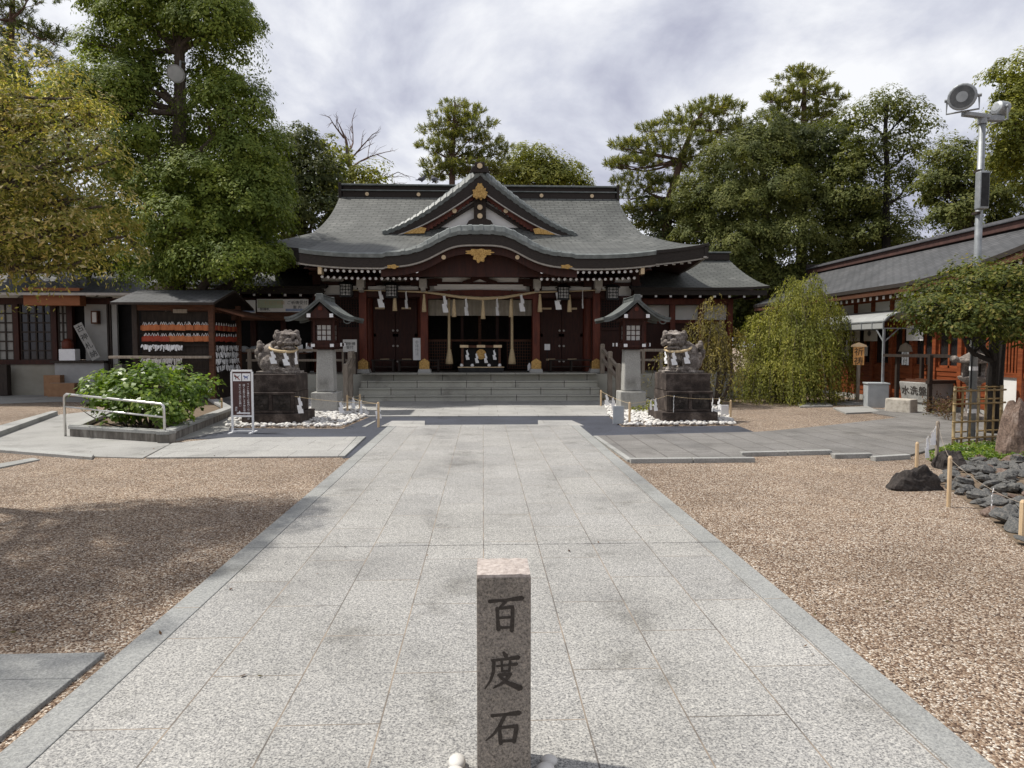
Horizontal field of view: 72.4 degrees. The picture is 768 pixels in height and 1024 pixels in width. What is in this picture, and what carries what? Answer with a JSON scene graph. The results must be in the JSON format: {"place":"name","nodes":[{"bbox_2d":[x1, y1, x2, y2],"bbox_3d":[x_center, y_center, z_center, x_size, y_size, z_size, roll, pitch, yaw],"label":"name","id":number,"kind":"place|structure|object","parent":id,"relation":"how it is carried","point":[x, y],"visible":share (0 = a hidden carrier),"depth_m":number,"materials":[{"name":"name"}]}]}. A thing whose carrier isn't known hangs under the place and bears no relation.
{"place":"outdoors","nodes":[
{"label":"outdoors","id":0,"kind":"place"},
{"bbox_2d":[266,455,700,547],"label":"stone path","id":1,"kind":"structure","parent":0,"point":[365,501],"depth_m":6.89,"materials":[{"name":"stone"}]},
{"bbox_2d":[365,424,602,455],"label":"stone path","id":2,"kind":"structure","parent":0,"point":[468,440],"depth_m":11.58,"materials":[{"name":"stone"}]},
{"bbox_2d":[361,400,609,416],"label":"court paving","id":3,"kind":"structure","parent":0,"point":[588,408],"depth_m":17.60,"materials":[{"name":"stone"}]},
{"bbox_2d":[28,543,949,767],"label":"stone path","id":4,"kind":"structure","parent":0,"point":[671,655],"depth_m":3.35,"materials":[{"name":"stone"}]},
{"bbox_2d":[0,348,1023,767],"bbox_3d":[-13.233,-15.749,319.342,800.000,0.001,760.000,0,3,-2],"label":"gravel ground","id":5,"kind":"structure","parent":0,"point":[916,596],"depth_m":5.57,"materials":[{"name":"gravel"}]},
{"bbox_2d":[0,411,57,436],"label":"path kerb","id":6,"kind":"structure","parent":5,"relation":"on","point":[7,428],"depth_m":13.83,"materials":[{"name":"concrete"}]},
{"bbox_2d":[0,0,73,270],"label":"black pine","id":7,"kind":"object","parent":5,"relation":"on","point":[12,20],"visible":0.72,"depth_m":26.38,"materials":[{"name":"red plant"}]},
{"bbox_2d":[0,447,93,459],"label":"path kerb","id":8,"kind":"structure","parent":5,"relation":"on","point":[46,453],"depth_m":10.23,"materials":[{"name":"concrete"}]},
{"bbox_2d":[0,39,137,297],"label":"shade tree","id":9,"kind":"object","parent":5,"relation":"on","point":[27,73],"visible":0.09,"depth_m":21.79,"materials":[{"name":"green plant"}]},
{"bbox_2d":[0,25,157,319],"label":"rusty tree","id":10,"kind":"object","parent":5,"relation":"on","point":[23,108],"visible":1,"depth_m":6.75,"materials":[{"name":"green plant"}]},
{"bbox_2d":[0,411,229,458],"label":"concrete walk","id":11,"kind":"structure","parent":5,"relation":"on","point":[47,435],"depth_m":11.61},
{"bbox_2d":[63,393,165,435],"bbox_3d":[-6.780,0.575,11.894,2.297,0.801,0.042,1,3,20],"label":"steel handrail","id":12,"kind":"object","parent":11,"relation":"on","point":[116,399],"visible":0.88,"depth_m":11.87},
{"bbox_2d":[0,395,230,405],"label":"concrete yard","id":13,"kind":"structure","parent":5,"relation":"on","point":[22,399],"depth_m":20.86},
{"bbox_2d":[47,383,79,396],"bbox_3d":[-14.192,0.177,22.174,0.800,0.424,0.350,0,3,-6],"label":"cardboard box","id":14,"kind":"object","parent":13,"relation":"on","point":[58,389],"visible":0.81,"depth_m":22.00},
{"bbox_2d":[0,272,191,395],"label":"building","id":15,"kind":"structure","parent":13,"relation":"on","point":[30,344],"depth_m":22.74,"materials":[{"name":"brown wood"}]},
{"bbox_2d":[0,304,13,359],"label":"lattice window","id":16,"kind":"structure","parent":15,"relation":"in","point":[6,324],"depth_m":22.70,"materials":[{"name":"grey wood"}]},
{"bbox_2d":[19,304,51,359],"bbox_3d":[-15.446,-1.686,22.738,0.999,1.844,0.050,0,3,-2],"label":"lattice window","id":17,"kind":"structure","parent":15,"relation":"in","point":[35,333],"depth_m":22.74,"materials":[{"name":"grey wood"}]},
{"bbox_2d":[0,298,121,363],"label":"window frame","id":18,"kind":"structure","parent":15,"relation":"in","point":[15,302],"depth_m":22.68,"materials":[{"name":"brown wood"}]},
{"bbox_2d":[57,306,66,348],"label":"lattice window","id":19,"kind":"structure","parent":15,"relation":"in","point":[61,310],"depth_m":22.75,"materials":[{"name":"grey wood"}]},
{"bbox_2d":[59,349,79,360],"bbox_3d":[-14.295,-0.944,22.615,0.508,0.368,0.290,0,3,-2],"label":"white box","id":20,"kind":"object","parent":15,"relation":"on","point":[69,354],"visible":1,"depth_m":22.48,"materials":[{"name":"paint"}]},
{"bbox_2d":[74,322,99,360],"bbox_3d":[-13.609,-1.360,22.413,0.809,1.244,0.029,0,3,-2],"label":"leaning sign","id":21,"kind":"object","parent":15,"relation":"attached to","point":[87,342],"visible":1,"depth_m":22.40,"materials":[{"name":"paint"}]},
{"bbox_2d":[108,290,273,400],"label":"ema rack","id":22,"kind":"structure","parent":13,"relation":"on","point":[211,308],"depth_m":18.40,"materials":[{"name":"brown wood"}]},
{"bbox_2d":[140,344,182,369],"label":"paper slips","id":23,"kind":"object","parent":22,"relation":"attached to","point":[166,347],"visible":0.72,"depth_m":18.22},
{"bbox_2d":[215,345,239,371],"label":"paper slips","id":24,"kind":"object","parent":22,"relation":"attached to","point":[231,360],"visible":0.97,"depth_m":19.28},
{"bbox_2d":[68,398,230,443],"bbox_3d":[-7.572,0.675,15.518,2.594,0.268,9.038,-1,3,-20],"label":"planter","id":25,"kind":"object","parent":5,"relation":"on","point":[213,412],"visible":0.51,"depth_m":12.20,"materials":[{"name":"concrete"}]},
{"bbox_2d":[68,357,225,428],"bbox_3d":[-6.839,0.192,13.118,2.601,1.389,2.919,0,3,-2],"label":"leafy bush","id":26,"kind":"object","parent":25,"relation":"in","point":[132,386],"visible":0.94,"depth_m":12.51,"materials":[{"name":"green plant"}]},
{"bbox_2d":[29,0,304,311],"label":"camphor tree","id":27,"kind":"object","parent":5,"relation":"on","point":[192,194],"visible":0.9,"depth_m":19.59,"materials":[{"name":"green plant"}]},
{"bbox_2d":[166,60,185,82],"bbox_3d":[-9.544,-8.999,20.103,0.494,0.814,0.835,0,3,-2],"label":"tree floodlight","id":28,"kind":"object","parent":27,"relation":"attached to","point":[175,73],"visible":1,"depth_m":19.83,"materials":[{"name":"grey paint"}]},
{"bbox_2d":[146,437,356,458],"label":"concrete walk","id":29,"kind":"structure","parent":5,"relation":"on","point":[286,447],"depth_m":10.78,"materials":[{"name":"concrete"}]},
{"bbox_2d":[187,269,328,398],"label":"shrine wing","id":30,"kind":"structure","parent":5,"relation":"on","point":[296,284],"depth_m":23.03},
{"bbox_2d":[257,299,308,311],"bbox_3d":[-7.306,-2.502,22.308,1.614,0.409,0.053,0,3,-2],"label":"sign board","id":31,"kind":"object","parent":30,"relation":"attached to","point":[281,305],"visible":0.99,"depth_m":22.29,"materials":[{"name":"paint"}]},
{"bbox_2d":[246,349,346,373],"bbox_3d":[-6.463,-0.648,21.027,2.995,0.812,0.100,0,3,-2],"label":"veranda railing","id":32,"kind":"object","parent":30,"relation":"on","point":[249,360],"visible":0.28,"depth_m":20.98,"materials":[{"name":"brown wood"}]},
{"bbox_2d":[189,428,380,438],"bbox_3d":[-4.581,0.898,12.870,4.233,0.001,1.665,0,3,-2],"label":"asphalt band","id":33,"kind":"object","parent":5,"relation":"on","point":[293,432],"visible":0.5,"depth_m":12.77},
{"bbox_2d":[228,370,257,433],"bbox_3d":[-4.936,0.321,12.812,0.410,1.159,0.400,0,3,-2],"label":"sign stand","id":34,"kind":"object","parent":33,"relation":"on","point":[242,394],"visible":1,"depth_m":12.80,"materials":[{"name":"white paint"}]},
{"bbox_2d":[225,398,369,427],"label":"white pebbles","id":35,"kind":"object","parent":5,"relation":"on","point":[325,418],"visible":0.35,"depth_m":14.65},
{"bbox_2d":[242,329,314,423],"bbox_3d":[-4.858,-0.153,14.605,1.160,1.962,1.250,0,3,-2],"label":"guardian statue","id":36,"kind":"object","parent":35,"relation":"on","point":[279,386],"visible":0.93,"depth_m":14.15,"materials":[{"name":"stone"}]},
{"bbox_2d":[269,346,297,365],"bbox_3d":[-4.736,-0.610,14.510,0.586,0.439,0.614,0,3,-2],"label":"sacred rope","id":37,"kind":"object","parent":36,"relation":"attached to","point":[274,361],"visible":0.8,"depth_m":14.26,"materials":[{"name":"paper"}]},
{"bbox_2d":[256,120,351,239],"bbox_3d":[-9.183,-5.461,29.316,5.727,11.194,4.220,1,3,25],"label":"evergreen tree","id":38,"kind":"object","parent":5,"relation":"on","point":[309,190],"visible":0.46,"depth_m":28.56,"materials":[{"name":"green plant"}]},
{"bbox_2d":[284,293,363,410],"bbox_3d":[-4.460,-0.708,16.816,1.600,2.830,1.320,0,3,-2],"label":"lantern","id":39,"kind":"object","parent":5,"relation":"on","point":[321,311],"visible":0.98,"depth_m":16.57,"materials":[{"name":"stone"}]},
{"bbox_2d":[316,325,331,339],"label":"window","id":40,"kind":"structure","parent":39,"relation":"in","point":[323,332],"depth_m":16.57,"materials":[{"name":"paper"}]},
{"bbox_2d":[304,133,394,194],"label":"yellow green tree","id":41,"kind":"object","parent":5,"relation":"on","point":[363,178],"visible":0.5,"depth_m":32.09,"materials":[{"name":"green plant"}]},
{"bbox_2d":[343,351,355,401],"bbox_3d":[-4.693,-0.339,20.335,0.141,1.670,1.641,0,3,-3],"label":"stair handrail","id":42,"kind":"object","parent":5,"relation":"on","point":[349,368],"visible":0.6,"depth_m":20.15,"materials":[{"name":"grey wood"}]},
{"bbox_2d":[319,109,411,183],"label":"bare tree","id":43,"kind":"object","parent":5,"relation":"on","point":[352,139],"visible":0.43,"depth_m":34.49,"materials":[{"name":"brown plant"}]},
{"bbox_2d":[412,96,519,183],"bbox_3d":[-2.160,-6.969,33.508,5.193,13.683,3.248,0,3,-2],"label":"straight pine","id":44,"kind":"object","parent":5,"relation":"on","point":[459,125],"visible":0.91,"depth_m":33.12,"materials":[{"name":"green plant"}]},
{"bbox_2d":[250,162,708,400],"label":"shrine hall","id":45,"kind":"structure","parent":5,"relation":"on","point":[479,230],"depth_m":22.41,"materials":[{"name":"tile"}]},
{"bbox_2d":[335,299,358,329],"bbox_3d":[-5.461,-2.249,22.669,1.372,0.991,0.048,0,3,-2],"label":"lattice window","id":46,"kind":"structure","parent":45,"relation":"in","point":[351,306],"depth_m":22.66,"materials":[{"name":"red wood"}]},
{"bbox_2d":[373,300,395,368],"bbox_3d":[-4.141,-1.616,22.737,0.690,2.240,0.095,0,3,-2],"label":"door","id":47,"kind":"structure","parent":45,"relation":"in","point":[384,318],"depth_m":22.73,"materials":[{"name":"red wood"}]},
{"bbox_2d":[396,300,417,368],"bbox_3d":[-3.432,-1.618,22.766,0.690,2.240,0.095,0,3,-2],"label":"door","id":48,"kind":"structure","parent":45,"relation":"in","point":[406,319],"depth_m":22.75,"materials":[{"name":"red wood"}]},
{"bbox_2d":[353,289,604,318],"bbox_3d":[-1.141,-2.408,21.041,8.006,0.903,0.207,0,3,-2],"label":"shimenawa rope","id":49,"kind":"object","parent":45,"relation":"hanging from","point":[521,306],"visible":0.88,"depth_m":21.04,"materials":[{"name":"fabric"}]},
{"bbox_2d":[458,345,503,371],"bbox_3d":[-0.972,-0.799,21.943,1.440,0.845,0.590,0,3,-2],"label":"offering table","id":50,"kind":"object","parent":45,"relation":"on","point":[480,358],"visible":1,"depth_m":21.82,"materials":[{"name":"black wood"}]},
{"bbox_2d":[540,300,560,368],"bbox_3d":[1.272,-1.628,22.960,0.685,2.240,0.095,0,3,-2],"label":"door","id":51,"kind":"structure","parent":45,"relation":"in","point":[550,318],"depth_m":22.95,"materials":[{"name":"red wood"}]},
{"bbox_2d":[561,300,582,368],"bbox_3d":[1.976,-1.630,22.989,0.685,2.240,0.095,0,3,-2],"label":"door","id":52,"kind":"structure","parent":45,"relation":"in","point":[572,322],"depth_m":22.98,"materials":[{"name":"red wood"}]},
{"bbox_2d":[591,300,622,329],"bbox_3d":[3.282,-2.268,23.030,1.372,0.991,0.048,0,3,-2],"label":"lattice window","id":53,"kind":"structure","parent":45,"relation":"in","point":[607,307],"depth_m":23.01,"materials":[{"name":"red wood"}]},
{"bbox_2d":[345,417,621,428],"bbox_3d":[-0.539,0.795,14.752,5.570,0.001,2.521,0,3,-2],"label":"asphalt band","id":54,"kind":"object","parent":5,"relation":"on","point":[595,422],"visible":0.57,"depth_m":14.99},
{"bbox_2d":[477,558,530,767],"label":"stone post","id":55,"kind":"object","parent":5,"relation":"on","point":[503,662],"visible":1,"depth_m":2.50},
{"bbox_2d":[491,140,595,185],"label":"round tree","id":56,"kind":"object","parent":5,"relation":"on","point":[540,170],"visible":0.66,"depth_m":35.74,"materials":[{"name":"green plant"}]},
{"bbox_2d":[600,344,620,399],"bbox_3d":[2.888,-0.356,20.648,0.154,1.670,1.667,-1,3,-10],"label":"stair handrail","id":57,"kind":"object","parent":5,"relation":"on","point":[609,362],"visible":0.88,"depth_m":20.59,"materials":[{"name":"grey wood"}]},
{"bbox_2d":[595,294,670,409],"bbox_3d":[2.914,-0.725,17.121,1.600,2.830,1.320,0,3,-2],"label":"lantern","id":58,"kind":"object","parent":5,"relation":"on","point":[631,314],"visible":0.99,"depth_m":16.88,"materials":[{"name":"stone"}]},
{"bbox_2d":[626,325,640,340],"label":"window","id":59,"kind":"structure","parent":58,"relation":"in","point":[633,332],"depth_m":16.88,"materials":[{"name":"paper"}]},
{"bbox_2d":[583,426,752,435],"bbox_3d":[2.871,0.881,13.190,3.373,0.001,1.513,0,3,-2],"label":"asphalt band","id":60,"kind":"object","parent":5,"relation":"on","point":[650,430],"visible":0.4,"depth_m":13.23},
{"bbox_2d":[603,398,736,425],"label":"white pebbles","id":61,"kind":"object","parent":5,"relation":"on","point":[641,416],"visible":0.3,"depth_m":14.54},
{"bbox_2d":[601,93,751,239],"bbox_3d":[7.314,-6.283,30.940,6.879,12.592,3.576,0,3,-2],"label":"spreading pine","id":62,"kind":"object","parent":5,"relation":"on","point":[683,158],"visible":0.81,"depth_m":30.46,"materials":[{"name":"green plant"}]},
{"bbox_2d":[648,330,717,423],"bbox_3d":[3.635,-0.171,14.956,1.160,1.959,1.250,0,3,-2],"label":"guardian statue","id":63,"kind":"object","parent":5,"relation":"on","point":[687,382],"visible":0.93,"depth_m":14.50,"materials":[{"name":"stone"}]},
{"bbox_2d":[630,457,754,462],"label":"path kerb","id":64,"kind":"structure","parent":5,"relation":"on","point":[699,460],"depth_m":9.59,"materials":[{"name":"stone"}]},
{"bbox_2d":[629,252,769,397],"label":"shrine wing","id":65,"kind":"structure","parent":5,"relation":"on","point":[678,299],"depth_m":23.77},
{"bbox_2d":[622,349,698,373],"bbox_3d":[4.571,-0.673,21.483,2.415,0.812,0.100,0,3,-2],"label":"veranda railing","id":66,"kind":"object","parent":65,"relation":"on","point":[642,359],"visible":0.21,"depth_m":21.42,"materials":[{"name":"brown wood"}]},
{"bbox_2d":[641,293,762,404],"bbox_3d":[5.119,-0.853,18.646,2.776,3.141,2.314,2,4,30],"label":"willow shrub","id":67,"kind":"object","parent":5,"relation":"on","point":[720,339],"visible":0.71,"depth_m":18.43,"materials":[{"name":"green plant"}]},
{"bbox_2d":[657,121,861,373],"bbox_3d":[10.097,-5.452,29.698,7.526,11.185,7.149,-2,4,-34],"label":"oak tree","id":68,"kind":"object","parent":5,"relation":"on","point":[759,240],"visible":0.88,"depth_m":28.20,"materials":[{"name":"green plant"}]},
{"bbox_2d":[628,103,917,263],"bbox_3d":[11.251,-5.860,30.332,12.631,11.912,3.947,0,3,3],"label":"oak tree","id":69,"kind":"object","parent":5,"relation":"on","point":[818,136],"visible":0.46,"depth_m":29.46,"materials":[{"name":"green plant"}]},
{"bbox_2d":[728,258,832,348],"bbox_3d":[12.416,-2.789,31.123,8.910,5.671,6.923,1,3,21],"label":"backdrop tree","id":70,"kind":"object","parent":5,"relation":"on","point":[742,308],"visible":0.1,"depth_m":30.32,"materials":[{"name":"green plant"}]},
{"bbox_2d":[740,449,831,456],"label":"path kerb","id":71,"kind":"structure","parent":5,"relation":"on","point":[783,453],"depth_m":10.21,"materials":[{"name":"stone"}]},
{"bbox_2d":[725,272,862,406],"bbox_3d":[8.097,-1.290,19.866,4.107,3.884,2.982,-2,4,-30],"label":"weeping shrub","id":72,"kind":"object","parent":5,"relation":"on","point":[794,336],"visible":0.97,"depth_m":19.46,"materials":[{"name":"green plant"}]},
{"bbox_2d":[752,61,852,137],"bbox_3d":[14.072,-7.865,34.396,4.691,15.382,3.595,0,3,-2],"label":"upright conifer","id":73,"kind":"object","parent":5,"relation":"on","point":[802,111],"visible":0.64,"depth_m":33.60,"materials":[{"name":"green plant"}]},
{"bbox_2d":[833,406,879,413],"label":"stepping slab","id":74,"kind":"structure","parent":5,"relation":"on","point":[858,410],"depth_m":17.11,"materials":[{"name":"stone"}]},
{"bbox_2d":[863,382,889,407],"bbox_3d":[9.545,0.283,18.363,0.540,0.642,0.560,1,3,15],"label":"grey cabinet","id":75,"kind":"object","parent":5,"relation":"on","point":[875,394],"visible":0.89,"depth_m":18.13,"materials":[{"name":"metal"}]},
{"bbox_2d":[823,82,947,249],"bbox_3d":[14.953,-5.926,28.312,4.754,12.188,2.817,0,3,-2],"label":"open oak","id":76,"kind":"object","parent":5,"relation":"on","point":[913,123],"visible":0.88,"depth_m":27.98,"materials":[{"name":"green plant"}]},
{"bbox_2d":[831,399,944,411],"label":"concrete walk","id":77,"kind":"structure","parent":5,"relation":"on","point":[841,403],"depth_m":19.23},
{"bbox_2d":[844,343,866,403],"bbox_3d":[9.513,-0.287,19.235,0.500,1.706,0.500,0,3,-2],"label":"wooden sign","id":78,"kind":"object","parent":77,"relation":"on","point":[858,354],"visible":0.98,"depth_m":19.20,"materials":[{"name":"brown wood"}]},
{"bbox_2d":[885,398,917,412],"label":"stone block","id":79,"kind":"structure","parent":77,"relation":"on","point":[906,405],"depth_m":16.64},
{"bbox_2d":[883,354,955,411],"bbox_3d":[10.283,-0.024,17.257,1.300,1.415,1.900,-1,3,-19],"label":"water basin","id":80,"kind":"object","parent":77,"relation":"on","point":[920,387],"visible":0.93,"depth_m":16.97,"materials":[{"name":"stone"}]},
{"bbox_2d":[754,215,1023,413],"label":"building","id":81,"kind":"structure","parent":5,"relation":"on","point":[873,281],"depth_m":19.12,"materials":[{"name":"tile"}]},
{"bbox_2d":[817,308,915,382],"bbox_3d":[10.075,-0.796,20.170,0.963,2.601,3.730,0,3,-2],"label":"awning","id":82,"kind":"object","parent":81,"relation":"attached to","point":[868,321],"visible":0.52,"depth_m":18.94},
{"bbox_2d":[874,326,888,364],"bbox_3d":[10.618,-1.097,20.001,0.045,1.100,0.810,0,3,-2],"label":"window","id":83,"kind":"structure","parent":81,"relation":"in","point":[878,344],"depth_m":20.18,"materials":[{"name":"orange wood"}]},
{"bbox_2d":[893,325,908,365],"bbox_3d":[10.658,-1.045,19.053,0.045,1.100,0.810,0,3,-2],"label":"window","id":84,"kind":"structure","parent":81,"relation":"in","point":[900,336],"depth_m":19.26,"materials":[{"name":"orange wood"}]},
{"bbox_2d":[914,328,931,366],"bbox_3d":[10.697,-0.994,18.106,0.045,1.100,0.810,0,3,-2],"label":"window","id":85,"kind":"structure","parent":81,"relation":"in","point":[925,346],"depth_m":18.11,"materials":[{"name":"orange wood"}]},
{"bbox_2d":[938,324,957,367],"bbox_3d":[10.736,-0.942,17.158,0.045,1.100,0.810,0,3,-2],"label":"window","id":86,"kind":"structure","parent":81,"relation":"in","point":[944,347],"depth_m":17.29,"materials":[{"name":"orange wood"}]},
{"bbox_2d":[998,322,1017,377],"bbox_3d":[10.802,-0.769,15.266,0.110,1.240,0.810,0,3,-2],"label":"slat window","id":87,"kind":"structure","parent":81,"relation":"in","point":[1011,356],"depth_m":15.11,"materials":[{"name":"orange wood"}]},
{"bbox_2d":[885,464,943,491],"bbox_3d":[4.505,1.160,7.883,0.624,0.537,0.365,0,3,-2],"label":"boulder","id":88,"kind":"object","parent":5,"relation":"on","point":[923,477],"visible":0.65,"depth_m":7.76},
{"bbox_2d":[883,253,1023,433],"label":"garden tree","id":89,"kind":"object","parent":5,"relation":"on","point":[982,316],"visible":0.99,"depth_m":11.00,"materials":[{"name":"green plant"}]},
{"bbox_2d":[901,129,1023,237],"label":"dark oak","id":90,"kind":"object","parent":5,"relation":"on","point":[947,176],"visible":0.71,"depth_m":23.79,"materials":[{"name":"green plant"}]},
{"bbox_2d":[926,438,1023,460],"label":"ground cover","id":91,"kind":"object","parent":5,"relation":"on","point":[973,450],"visible":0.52,"depth_m":10.09,"materials":[{"name":"green plant"}]},
{"bbox_2d":[944,83,1010,436],"bbox_3d":[7.828,-1.966,11.829,1.227,5.942,0.476,-1,3,-17],"label":"lamp pole","id":92,"kind":"object","parent":5,"relation":"on","point":[961,97],"visible":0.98,"depth_m":11.74,"materials":[{"name":"metal"}]},
{"bbox_2d":[951,385,1006,445],"bbox_3d":[7.836,0.511,11.754,1.921,1.005,0.680,-1,3,-19],"label":"bamboo fence","id":93,"kind":"object","parent":5,"relation":"on","point":[978,403],"visible":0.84,"depth_m":11.34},
{"bbox_2d":[940,471,1023,544],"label":"rock bed","id":94,"kind":"object","parent":5,"relation":"on","point":[977,484],"visible":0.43,"depth_m":7.31,"materials":[{"name":"stone"}]},
{"bbox_2d":[931,450,966,470],"bbox_3d":[5.732,1.139,9.149,0.391,0.551,0.392,0,3,-2],"label":"boulder","id":95,"kind":"object","parent":94,"relation":"on","point":[939,460],"visible":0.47,"depth_m":9.09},
{"bbox_2d":[989,507,1018,522],"bbox_3d":[4.454,1.196,6.298,0.274,0.115,0.209,15,15,10],"label":"slate rock","id":96,"kind":"object","parent":94,"relation":"on","point":[1000,514],"visible":0.81,"depth_m":6.28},
{"bbox_2d":[967,45,1023,198],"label":"bright tree","id":97,"kind":"object","parent":5,"relation":"on","point":[1005,158],"visible":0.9,"depth_m":20.07,"materials":[{"name":"green plant"}]},
{"bbox_2d":[995,398,1023,458],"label":"boulder","id":98,"kind":"object","parent":5,"relation":"on","point":[1010,437],"visible":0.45,"depth_m":9.89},
{"bbox_2d":[0,0,1023,346],"label":"sky","id":99,"kind":"structure","parent":0,"point":[575,76],"materials":[{"name":"white"}]},
{"bbox_2d":[597,408,996,461],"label":"cross path","id":100,"kind":"structure","parent":0,"point":[901,432],"depth_m":11.77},
{"bbox_2d":[922,391,956,419],"bbox_3d":[9.914,0.456,16.216,0.686,0.557,3.941,2,4,34],"label":"dry shrub","id":101,"kind":"object","parent":100,"relation":"on","point":[945,405],"visible":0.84,"depth_m":15.62,"materials":[{"name":"brown plant"}]},
{"bbox_2d":[950,345,987,419],"bbox_3d":[9.851,-0.066,14.939,0.972,1.750,0.857,0,3,-2],"label":"stone lantern","id":102,"kind":"object","parent":100,"relation":"on","point":[964,360],"visible":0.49,"depth_m":14.84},
{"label":"side path","id":103,"kind":"structure","parent":0,"visible":0},
{"bbox_2d":[0,652,104,741],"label":"side path edging","id":104,"kind":"object","parent":103,"relation":"on","point":[31,684],"visible":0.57,"depth_m":3.32,"materials":[{"name":"stone"}]},
{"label":"path bedding","id":105,"kind":"structure","parent":0,"visible":0},
{"bbox_2d":[0,548,263,767],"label":"path edging","id":106,"kind":"object","parent":105,"relation":"on","point":[36,741],"visible":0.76,"depth_m":3.36,"materials":[{"name":"stone"}]},
{"bbox_2d":[244,456,363,547],"bbox_3d":[-2.117,1.194,7.769,0.166,0.073,4.553,0,3,-2],"label":"path edging","id":107,"kind":"object","parent":105,"relation":"on","point":[266,537],"visible":0.62,"depth_m":6.80,"materials":[{"name":"stone"}]},
{"bbox_2d":[353,426,395,455],"bbox_3d":[-2.293,0.963,12.023,0.166,0.073,3.964,0,3,-2],"label":"path edging","id":108,"kind":"object","parent":105,"relation":"on","point":[370,445],"visible":0.62,"depth_m":11.45,"materials":[{"name":"stone"}]},
{"bbox_2d":[572,425,614,454],"bbox_3d":[1.338,0.955,12.173,0.166,0.073,3.964,0,3,-2],"label":"path edging","id":109,"kind":"object","parent":105,"relation":"on","point":[597,444],"visible":0.62,"depth_m":11.57,"materials":[{"name":"stone"}]},
{"bbox_2d":[604,455,720,542],"bbox_3d":[1.514,1.186,7.919,0.166,0.073,4.553,0,3,-2],"label":"path edging","id":110,"kind":"object","parent":105,"relation":"on","point":[694,528],"visible":0.62,"depth_m":6.97,"materials":[{"name":"stone"}]},
{"bbox_2d":[702,542,995,767],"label":"path edging","id":111,"kind":"object","parent":105,"relation":"on","point":[945,744],"visible":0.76,"depth_m":3.37,"materials":[{"name":"stone"}]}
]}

